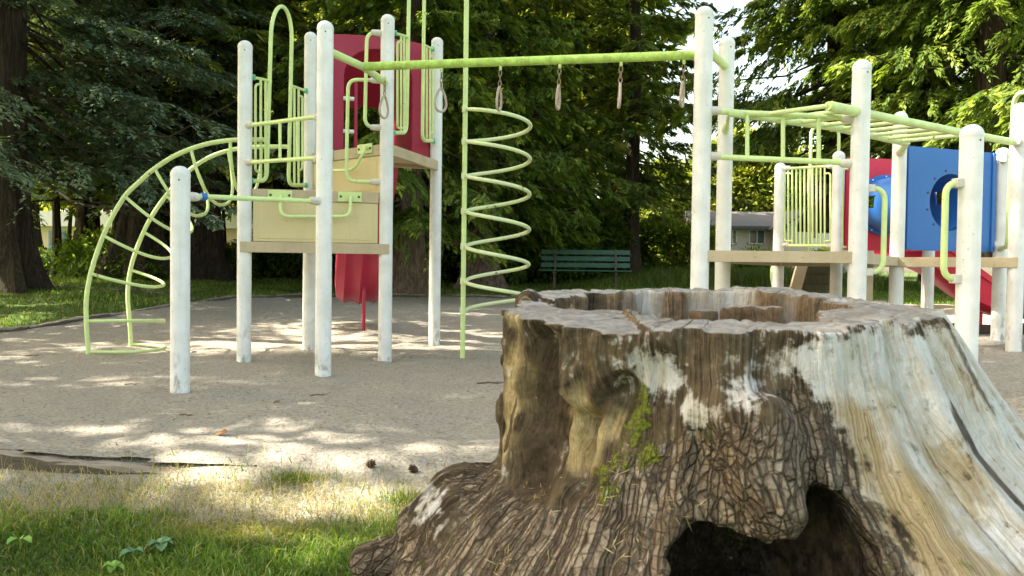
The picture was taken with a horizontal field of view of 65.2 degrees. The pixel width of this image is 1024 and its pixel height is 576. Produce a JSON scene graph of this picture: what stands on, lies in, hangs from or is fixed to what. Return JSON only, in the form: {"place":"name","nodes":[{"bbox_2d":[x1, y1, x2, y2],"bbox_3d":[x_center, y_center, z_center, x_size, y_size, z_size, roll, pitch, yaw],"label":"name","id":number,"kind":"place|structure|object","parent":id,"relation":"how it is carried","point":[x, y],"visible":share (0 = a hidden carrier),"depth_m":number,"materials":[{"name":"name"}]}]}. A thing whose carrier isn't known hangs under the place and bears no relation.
{"place":"outdoors","nodes":[
{"label":"outdoors","id":0,"kind":"place"},
{"bbox_2d":[0,439,489,575],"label":"grass","id":1,"kind":"structure","parent":0,"point":[332,544],"depth_m":2.90,"materials":[{"name":"green plant"}]},
{"bbox_2d":[148,536,175,552],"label":"weed","id":2,"kind":"object","parent":1,"relation":"on","point":[162,542],"visible":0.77,"depth_m":2.71,"materials":[{"name":"green plant"}]},
{"bbox_2d":[0,278,950,575],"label":"ground","id":3,"kind":"structure","parent":0,"point":[200,468],"depth_m":3.40,"materials":[{"name":"soil"}]},
{"bbox_2d":[0,326,26,331],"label":"timber edging","id":4,"kind":"object","parent":3,"relation":"on","point":[11,329],"visible":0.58,"depth_m":9.56,"materials":[{"name":"wood"}]},
{"bbox_2d":[7,535,31,550],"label":"weed","id":5,"kind":"object","parent":3,"relation":"on","point":[28,538],"visible":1,"depth_m":2.64,"materials":[{"name":"green plant"}]},
{"bbox_2d":[38,244,51,275],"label":"shrub","id":6,"kind":"object","parent":3,"relation":"on","point":[46,255],"visible":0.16,"depth_m":20.77,"materials":[{"name":"green plant"}]},
{"bbox_2d":[31,164,113,243],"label":"tree","id":7,"kind":"object","parent":3,"relation":"on","point":[69,231],"visible":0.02,"depth_m":24.93,"materials":[{"name":"green plant"}]},
{"bbox_2d":[27,1,120,275],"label":"forest tree","id":8,"kind":"object","parent":3,"relation":"on","point":[56,223],"visible":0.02,"depth_m":19.40,"materials":[{"name":"green plant"}]},
{"bbox_2d":[40,222,117,279],"bbox_3d":[-8.819,-0.608,17.588,2.873,1.752,3.230,1,1,6],"label":"shrub","id":9,"kind":"object","parent":3,"relation":"on","point":[77,251],"visible":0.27,"depth_m":16.81,"materials":[{"name":"green plant"}]},
{"bbox_2d":[102,560,123,575],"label":"weed","id":10,"kind":"object","parent":3,"relation":"on","point":[112,566],"visible":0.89,"depth_m":2.50,"materials":[{"name":"green plant"}]},
{"bbox_2d":[72,239,169,281],"bbox_3d":[-7.851,-0.481,16.731,2.299,1.401,2.584,0,2,-19],"label":"shrub","id":11,"kind":"object","parent":3,"relation":"on","point":[139,276],"visible":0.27,"depth_m":16.08,"materials":[{"name":"green plant"}]},
{"bbox_2d":[119,545,142,558],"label":"weed","id":12,"kind":"object","parent":3,"relation":"on","point":[139,549],"visible":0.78,"depth_m":2.63,"materials":[{"name":"green plant"}]},
{"bbox_2d":[0,0,275,293],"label":"spruce tree","id":13,"kind":"object","parent":3,"relation":"on","point":[22,269],"visible":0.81,"depth_m":13.02,"materials":[{"name":"green plant"}]},
{"bbox_2d":[27,0,252,276],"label":"forest tree","id":14,"kind":"object","parent":3,"relation":"on","point":[83,218],"visible":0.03,"depth_m":18.76,"materials":[{"name":"green plant"}]},
{"bbox_2d":[110,221,169,247],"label":"shrub","id":15,"kind":"object","parent":3,"relation":"on","point":[166,232],"depth_m":19.75,"materials":[{"name":"green plant"}]},
{"bbox_2d":[0,0,303,274],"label":"spruce tree","id":16,"kind":"object","parent":3,"relation":"on","point":[129,227],"visible":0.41,"depth_m":15.17,"materials":[{"name":"green plant"}]},
{"bbox_2d":[27,0,277,238],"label":"forest tree","id":17,"kind":"object","parent":3,"relation":"on","point":[197,108],"visible":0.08,"depth_m":17.24,"materials":[{"name":"green plant"}]},
{"bbox_2d":[32,14,289,226],"bbox_3d":[-9.308,-8.603,20.825,6.035,17.420,6.952,2,2,42],"label":"forest tree","id":18,"kind":"object","parent":3,"relation":"on","point":[284,36],"visible":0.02,"depth_m":20.39,"materials":[{"name":"green plant"}]},
{"bbox_2d":[30,0,319,283],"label":"forest tree","id":19,"kind":"object","parent":3,"relation":"on","point":[208,258],"visible":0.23,"depth_m":17.17,"materials":[{"name":"green plant"}]},
{"bbox_2d":[225,240,260,278],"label":"shrub","id":20,"kind":"object","parent":3,"relation":"on","point":[231,250],"visible":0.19,"depth_m":19.71,"materials":[{"name":"green plant"}]},
{"bbox_2d":[221,175,272,242],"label":"tree","id":21,"kind":"object","parent":3,"relation":"on","point":[224,231],"visible":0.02,"depth_m":24.91,"materials":[{"name":"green plant"}]},
{"bbox_2d":[227,237,301,278],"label":"shrub","id":22,"kind":"object","parent":3,"relation":"on","point":[269,262],"visible":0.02,"depth_m":21.22,"materials":[{"name":"green plant"}]},
{"bbox_2d":[165,0,377,277],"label":"forest tree","id":23,"kind":"object","parent":3,"relation":"on","point":[276,184],"visible":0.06,"depth_m":21.64,"materials":[{"name":"green plant"}]},
{"bbox_2d":[232,232,335,279],"bbox_3d":[-6.251,-0.814,21.924,3.876,2.102,3.448,0,2,-20],"label":"shrub","id":24,"kind":"object","parent":3,"relation":"on","point":[277,260],"visible":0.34,"depth_m":21.02,"materials":[{"name":"green plant"}]},
{"bbox_2d":[258,16,351,93],"bbox_3d":[-6.499,-5.990,25.845,4.483,6.480,4.390,1,1,-8],"label":"tree","id":25,"kind":"object","parent":3,"relation":"on","point":[300,84],"visible":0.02,"depth_m":24.83,"materials":[{"name":"green plant"}]},
{"bbox_2d":[258,0,400,189],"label":"forest tree","id":26,"kind":"object","parent":3,"relation":"on","point":[355,28],"visible":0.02,"depth_m":25.59,"materials":[{"name":"green plant"}]},
{"bbox_2d":[332,247,394,274],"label":"shrub","id":27,"kind":"object","parent":3,"relation":"on","point":[333,255],"depth_m":23.33,"materials":[{"name":"green plant"}]},
{"bbox_2d":[252,0,576,294],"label":"cedar tree","id":28,"kind":"object","parent":3,"relation":"on","point":[410,266],"visible":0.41,"depth_m":15.71,"materials":[{"name":"green plant"}]},
{"bbox_2d":[426,182,498,282],"bbox_3d":[-1.369,-1.470,22.015,3.054,3.234,3.589,0,2,-22],"label":"shrub","id":29,"kind":"object","parent":3,"relation":"on","point":[449,271],"visible":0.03,"depth_m":21.46,"materials":[{"name":"green plant"}]},
{"bbox_2d":[361,0,630,289],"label":"cedar tree","id":30,"kind":"object","parent":3,"relation":"on","point":[553,35],"visible":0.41,"depth_m":18.59,"materials":[{"name":"green plant"}]},
{"bbox_2d":[443,168,548,284],"bbox_3d":[-0.431,-1.466,21.012,3.200,3.388,3.760,2,2,30],"label":"shrub","id":31,"kind":"object","parent":3,"relation":"on","point":[506,246],"visible":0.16,"depth_m":20.30,"materials":[{"name":"green plant"}]},
{"bbox_2d":[427,0,669,282],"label":"dark cedar tree","id":32,"kind":"object","parent":3,"relation":"on","point":[631,69],"visible":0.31,"depth_m":21.78,"materials":[{"name":"green plant"}]},
{"bbox_2d":[502,179,609,283],"bbox_3d":[0.769,-1.527,21.867,3.829,3.450,3.258,1,1,-8],"label":"shrub","id":33,"kind":"object","parent":3,"relation":"on","point":[542,277],"visible":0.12,"depth_m":21.60,"materials":[{"name":"green plant"}]},
{"bbox_2d":[538,249,631,289],"bbox_3d":[1.725,-0.412,18.884,2.180,1.029,0.674,1,1,6],"label":"park bench","id":34,"kind":"object","parent":3,"relation":"on","point":[615,259],"visible":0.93,"depth_m":19.11,"materials":[{"name":"green paint"}]},
{"bbox_2d":[558,192,637,281],"bbox_3d":[2.026,-1.450,23.543,3.418,3.080,2.909,2,2,44],"label":"shrub","id":35,"kind":"object","parent":3,"relation":"on","point":[613,236],"visible":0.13,"depth_m":22.89,"materials":[{"name":"green plant"}]},
{"bbox_2d":[516,0,681,275],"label":"forest tree","id":36,"kind":"object","parent":3,"relation":"on","point":[617,161],"visible":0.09,"depth_m":26.36,"materials":[{"name":"green plant"}]},
{"bbox_2d":[587,210,648,276],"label":"shrub","id":37,"kind":"object","parent":3,"relation":"on","point":[641,243],"visible":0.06,"depth_m":24.71,"materials":[{"name":"green plant"}]},
{"bbox_2d":[548,0,758,276],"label":"dark cedar tree","id":38,"kind":"object","parent":3,"relation":"on","point":[608,17],"visible":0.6,"depth_m":23.20,"materials":[{"name":"green plant"}]},
{"bbox_2d":[639,211,688,271],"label":"shrub","id":39,"kind":"object","parent":3,"relation":"on","point":[646,221],"visible":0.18,"depth_m":24.86,"materials":[{"name":"green plant"}]},
{"bbox_2d":[349,286,1023,575],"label":"tree stump","id":40,"kind":"object","parent":3,"relation":"on","point":[792,432],"visible":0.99,"depth_m":1.56,"materials":[{"name":"brown wood"}]},
{"bbox_2d":[366,437,708,575],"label":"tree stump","id":41,"kind":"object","parent":40,"relation":"on","point":[577,526],"depth_m":1.53,"materials":[{"name":"brown wood"}]},
{"bbox_2d":[641,215,737,272],"bbox_3d":[5.420,-1.105,24.981,3.173,2.433,3.611,0,2,-27],"label":"shrub","id":42,"kind":"object","parent":3,"relation":"on","point":[682,247],"visible":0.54,"depth_m":24.34,"materials":[{"name":"green plant"}]},
{"bbox_2d":[797,70,968,281],"bbox_3d":[16.333,-12.864,29.905,8.750,25.259,10.080,0,2,-17],"label":"forest tree","id":43,"kind":"object","parent":3,"relation":"on","point":[918,275],"depth_m":29.89,"materials":[{"name":"green plant"}]},
{"bbox_2d":[754,0,1023,203],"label":"cedar tree","id":44,"kind":"object","parent":3,"relation":"on","point":[925,87],"visible":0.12,"depth_m":17.34,"materials":[{"name":"green plant"}]},
{"bbox_2d":[785,0,1023,256],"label":"cedar tree","id":45,"kind":"object","parent":3,"relation":"on","point":[986,105],"visible":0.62,"depth_m":15.19,"materials":[{"name":"green plant"}]},
{"bbox_2d":[923,3,1022,141],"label":"forest tree","id":46,"kind":"object","parent":3,"relation":"on","point":[969,77],"visible":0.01,"depth_m":18.40,"materials":[{"name":"green plant"}]},
{"bbox_2d":[0,262,954,326],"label":"lawn grass","id":47,"kind":"structure","parent":0,"point":[657,278],"depth_m":17.42,"materials":[{"name":"green plant"}]},
{"bbox_2d":[664,0,1013,232],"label":"cedar tree","id":48,"kind":"object","parent":47,"relation":"on","point":[783,31],"visible":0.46,"depth_m":18.86,"materials":[{"name":"green plant"}]},
{"bbox_2d":[0,297,1023,486],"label":"sand","id":49,"kind":"structure","parent":0,"point":[419,409],"depth_m":5.47,"materials":[{"name":"beige sand"}]},
{"bbox_2d":[0,447,187,474],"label":"timber edging","id":50,"kind":"object","parent":49,"relation":"on","point":[16,460],"visible":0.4,"depth_m":3.59,"materials":[{"name":"grey wood"}]},
{"bbox_2d":[27,295,235,328],"bbox_3d":[-5.380,0.397,11.815,0.149,0.446,4.330,1,1,14],"label":"timber edging","id":51,"kind":"object","parent":49,"relation":"on","point":[77,319],"visible":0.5,"depth_m":10.82,"materials":[{"name":"wood"}]},
{"bbox_2d":[215,429,227,434],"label":"dry leaf","id":52,"kind":"object","parent":49,"relation":"on","point":[222,431],"visible":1,"depth_m":4.06,"materials":[{"name":"orange plant"}]},
{"bbox_2d":[0,311,498,465],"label":"litter","id":53,"kind":"object","parent":49,"relation":"on","point":[245,391],"visible":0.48,"depth_m":5.71,"materials":[{"name":"brown plant"}]},
{"bbox_2d":[234,293,302,297],"bbox_3d":[-4.429,0.221,14.662,0.147,0.225,1.724,2,2,30],"label":"timber edging","id":54,"kind":"object","parent":49,"relation":"on","point":[289,295],"visible":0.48,"depth_m":14.78,"materials":[{"name":"grey wood"}]},
{"bbox_2d":[83,0,532,393],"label":"playground tower","id":55,"kind":"structure","parent":49,"relation":"on","point":[340,205],"depth_m":7.45,"materials":[{"name":"white metal"}]},
{"bbox_2d":[333,48,728,84],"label":"overhead beam","id":56,"kind":"structure","parent":55,"relation":"attached to","point":[370,68],"depth_m":6.47,"materials":[{"name":"metal"}]},
{"bbox_2d":[378,77,388,118],"bbox_3d":[-1.126,-1.675,7.052,0.036,0.370,0.130,4,3,32],"label":"hanging ring","id":57,"kind":"object","parent":56,"relation":"hanging from","point":[387,105],"visible":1,"depth_m":7.04,"materials":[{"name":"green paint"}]},
{"bbox_2d":[434,68,446,112],"bbox_3d":[-0.593,-1.649,6.676,0.130,0.370,0.036,0,4,-38],"label":"hanging ring","id":58,"kind":"object","parent":56,"relation":"hanging from","point":[436,96],"visible":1,"depth_m":6.66,"materials":[{"name":"green paint"}]},
{"bbox_2d":[495,66,501,111],"bbox_3d":[-0.102,-1.632,6.555,0.036,0.370,0.130,3,2,18],"label":"hanging ring","id":59,"kind":"object","parent":56,"relation":"hanging from","point":[499,89],"visible":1,"depth_m":6.54,"materials":[{"name":"green paint"}]},
{"bbox_2d":[555,64,561,109],"bbox_3d":[0.376,-1.617,6.440,0.036,0.370,0.130,3,2,16],"label":"hanging ring","id":60,"kind":"object","parent":56,"relation":"hanging from","point":[558,98],"visible":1,"depth_m":6.43,"materials":[{"name":"green paint"}]},
{"bbox_2d":[617,62,622,108],"bbox_3d":[0.854,-1.601,6.324,0.036,0.370,0.130,3,2,2],"label":"hanging ring","id":61,"kind":"object","parent":56,"relation":"hanging from","point":[619,92],"visible":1,"depth_m":6.31,"materials":[{"name":"green paint"}]},
{"bbox_2d":[679,60,685,107],"bbox_3d":[1.326,-1.585,6.213,0.036,0.370,0.130,4,2,24],"label":"hanging ring","id":62,"kind":"object","parent":56,"relation":"hanging from","point":[682,95],"visible":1,"depth_m":6.20,"materials":[{"name":"green paint"}]},
{"bbox_2d":[332,293,401,296],"bbox_3d":[-3.103,0.213,15.661,1.868,0.226,0.145,0,2,-16],"label":"timber edging","id":63,"kind":"object","parent":49,"relation":"on","point":[393,295],"visible":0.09,"depth_m":15.81,"materials":[{"name":"grey wood"}]},
{"bbox_2d":[366,459,375,467],"bbox_3d":[-0.635,0.794,3.623,0.044,0.044,0.044,2,2,35],"label":"pine cone","id":64,"kind":"object","parent":49,"relation":"on","point":[372,463],"visible":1,"depth_m":3.61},
{"bbox_2d":[408,464,418,472],"bbox_3d":[-0.450,0.818,3.624,0.045,0.043,0.044,0,2,-28],"label":"pine cone","id":65,"kind":"object","parent":49,"relation":"on","point":[413,469],"visible":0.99,"depth_m":3.61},
{"bbox_2d":[401,293,510,297],"bbox_3d":[-1.103,0.231,15.862,2.202,0.227,0.152,1,1,3],"label":"timber edging","id":66,"kind":"object","parent":49,"relation":"on","point":[458,295],"visible":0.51,"depth_m":15.80,"materials":[{"name":"grey wood"}]},
{"bbox_2d":[476,459,493,462],"bbox_3d":[0.035,0.767,3.395,0.401,0.070,0.060,1,2,22],"label":"wood offcut","id":67,"kind":"object","parent":49,"relation":"on","point":[483,460],"visible":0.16,"depth_m":3.46,"materials":[{"name":"beige wood"}]},
{"bbox_2d":[477,381,503,383],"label":"twig","id":68,"kind":"object","parent":49,"relation":"on","point":[498,382],"visible":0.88,"depth_m":5.92,"materials":[{"name":"wood"}]},
{"bbox_2d":[690,6,1023,360],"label":"climbing frame","id":69,"kind":"object","parent":49,"relation":"on","point":[908,221],"visible":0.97,"depth_m":6.56,"materials":[{"name":"white paint"}]},
{"bbox_2d":[903,304,920,306],"bbox_3d":[4.696,0.322,14.211,4.833,0.228,0.148,1,2,24],"label":"timber edging","id":70,"kind":"object","parent":49,"relation":"on","point":[913,305],"visible":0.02,"depth_m":13.25,"materials":[{"name":"beige wood"}]},
{"bbox_2d":[934,304,954,308],"bbox_3d":[7.596,0.390,13.062,1.432,0.233,0.146,1,1,12],"label":"timber edging","id":71,"kind":"object","parent":49,"relation":"on","point":[940,306],"visible":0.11,"depth_m":13.12,"materials":[{"name":"beige wood"}]},
{"bbox_2d":[952,323,1023,334],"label":"timber edging","id":72,"kind":"object","parent":49,"relation":"on","point":[984,329],"visible":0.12,"depth_m":8.91,"materials":[{"name":"brown wood"}]},
{"bbox_2d":[50,0,991,273],"label":"sky","id":73,"kind":"structure","parent":0,"point":[722,5],"materials":[{"name":"white"}]},
{"bbox_2d":[561,273,991,281],"bbox_3d":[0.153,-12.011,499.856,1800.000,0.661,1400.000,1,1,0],"label":"terrain","id":74,"kind":"structure","parent":0,"point":[912,275],"depth_m":105.84,"materials":[{"name":"green plant"}]},
{"bbox_2d":[39,202,64,210],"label":"tree","id":75,"kind":"object","parent":74,"relation":"on","point":[41,209],"depth_m":59.94,"materials":[{"name":"green plant"}]},
{"bbox_2d":[31,202,75,250],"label":"forest tree","id":76,"kind":"object","parent":74,"relation":"on","point":[35,207],"depth_m":32.86,"materials":[{"name":"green plant"}]},
{"bbox_2d":[40,211,252,250],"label":"school building","id":77,"kind":"structure","parent":74,"relation":"on","point":[231,230],"depth_m":43.44,"materials":[{"name":"beige paint"}]},
{"bbox_2d":[48,230,51,248],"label":"door","id":78,"kind":"structure","parent":77,"relation":"in","point":[49,231],"depth_m":43.89,"materials":[{"name":"teal paint"}]},
{"bbox_2d":[61,230,65,243],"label":"door","id":79,"kind":"structure","parent":77,"relation":"in","point":[62,231],"depth_m":43.88,"materials":[{"name":"teal glass"}]},
{"bbox_2d":[226,87,301,221],"bbox_3d":[-10.831,-10.120,37.678,7.300,18.291,6.336,0,2,-35],"label":"forest tree","id":80,"kind":"object","parent":74,"relation":"on","point":[266,180],"depth_m":37.76,"materials":[{"name":"green plant"}]},
{"bbox_2d":[174,3,395,137],"bbox_3d":[-9.982,-12.684,41.655,16.799,23.517,18.504,2,2,29],"label":"tree","id":81,"kind":"object","parent":74,"relation":"on","point":[320,18],"visible":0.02,"depth_m":36.93,"materials":[{"name":"green plant"}]},
{"bbox_2d":[271,2,460,182],"bbox_3d":[-5.302,-13.145,30.398,8.750,25.259,10.080,0,2,-40],"label":"forest tree","id":82,"kind":"object","parent":74,"relation":"on","point":[364,30],"depth_m":29.67,"materials":[{"name":"green plant"}]},
{"bbox_2d":[393,7,429,195],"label":"forest tree","id":83,"kind":"object","parent":74,"relation":"on","point":[398,9],"depth_m":32.97,"materials":[{"name":"green plant"}]},
{"bbox_2d":[396,0,596,194],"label":"forest tree","id":84,"kind":"object","parent":74,"relation":"on","point":[527,4],"visible":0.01,"depth_m":29.24,"materials":[{"name":"green plant"}]},
{"bbox_2d":[451,7,608,275],"bbox_3d":[0.925,-13.150,35.438,10.080,25.259,8.750,1,1,-2],"label":"forest tree","id":85,"kind":"object","parent":74,"relation":"on","point":[573,95],"depth_m":36.12,"materials":[{"name":"green plant"}]},
{"bbox_2d":[454,0,692,172],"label":"tree","id":86,"kind":"object","parent":74,"relation":"on","point":[649,14],"depth_m":46.13,"materials":[{"name":"green plant"}]},
{"bbox_2d":[520,5,658,209],"bbox_3d":[2.339,-9.769,32.974,7.300,18.291,6.336,2,2,40],"label":"forest tree","id":87,"kind":"object","parent":74,"relation":"on","point":[597,88],"visible":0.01,"depth_m":33.10,"materials":[{"name":"green plant"}]},
{"bbox_2d":[526,0,715,212],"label":"forest tree","id":88,"kind":"object","parent":74,"relation":"on","point":[661,46],"visible":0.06,"depth_m":29.60,"materials":[{"name":"green plant"}]},
{"bbox_2d":[639,151,713,222],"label":"tree","id":89,"kind":"object","parent":74,"relation":"on","point":[674,213],"visible":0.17,"depth_m":57.81,"materials":[{"name":"green plant"}]},
{"bbox_2d":[679,130,717,202],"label":"tree","id":90,"kind":"object","parent":74,"relation":"on","point":[692,156],"depth_m":64.89,"materials":[{"name":"green plant"}]},
{"bbox_2d":[691,121,815,211],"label":"tree","id":91,"kind":"object","parent":74,"relation":"on","point":[760,193],"visible":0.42,"depth_m":59.65,"materials":[{"name":"green plant"}]},
{"bbox_2d":[731,243,794,271],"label":"shrub","id":92,"kind":"object","parent":74,"relation":"on","point":[746,265],"visible":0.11,"depth_m":33.50,"materials":[{"name":"green plant"}]},
{"bbox_2d":[681,209,877,272],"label":"house","id":93,"kind":"structure","parent":74,"relation":"on","point":[751,228],"depth_m":51.92,"materials":[{"name":"paint"}]},
{"bbox_2d":[731,229,736,243],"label":"window","id":94,"kind":"structure","parent":93,"relation":"in","point":[733,231],"depth_m":51.89,"materials":[{"name":"white glass"}]},
{"bbox_2d":[749,229,764,243],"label":"window","id":95,"kind":"structure","parent":93,"relation":"in","point":[757,236],"depth_m":51.89,"materials":[{"name":"white glass"}]},
{"bbox_2d":[811,234,829,250],"bbox_3d":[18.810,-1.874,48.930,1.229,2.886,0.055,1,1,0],"label":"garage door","id":96,"kind":"structure","parent":93,"relation":"in","point":[827,235],"depth_m":48.88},
{"bbox_2d":[773,145,819,208],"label":"tree","id":97,"kind":"object","parent":74,"relation":"on","point":[798,151],"visible":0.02,"depth_m":62.28,"materials":[{"name":"green plant"}]},
{"bbox_2d":[808,247,845,270],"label":"shrub","id":98,"kind":"object","parent":74,"relation":"on","point":[823,249],"visible":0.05,"depth_m":43.52,"materials":[{"name":"green plant"}]},
{"bbox_2d":[808,141,876,207],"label":"tree","id":99,"kind":"object","parent":74,"relation":"on","point":[869,203],"depth_m":68.86,"materials":[{"name":"green plant"}]},
{"bbox_2d":[956,68,975,77],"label":"forest tree","id":100,"kind":"object","parent":74,"relation":"on","point":[962,76],"depth_m":34.88,"materials":[{"name":"green plant"}]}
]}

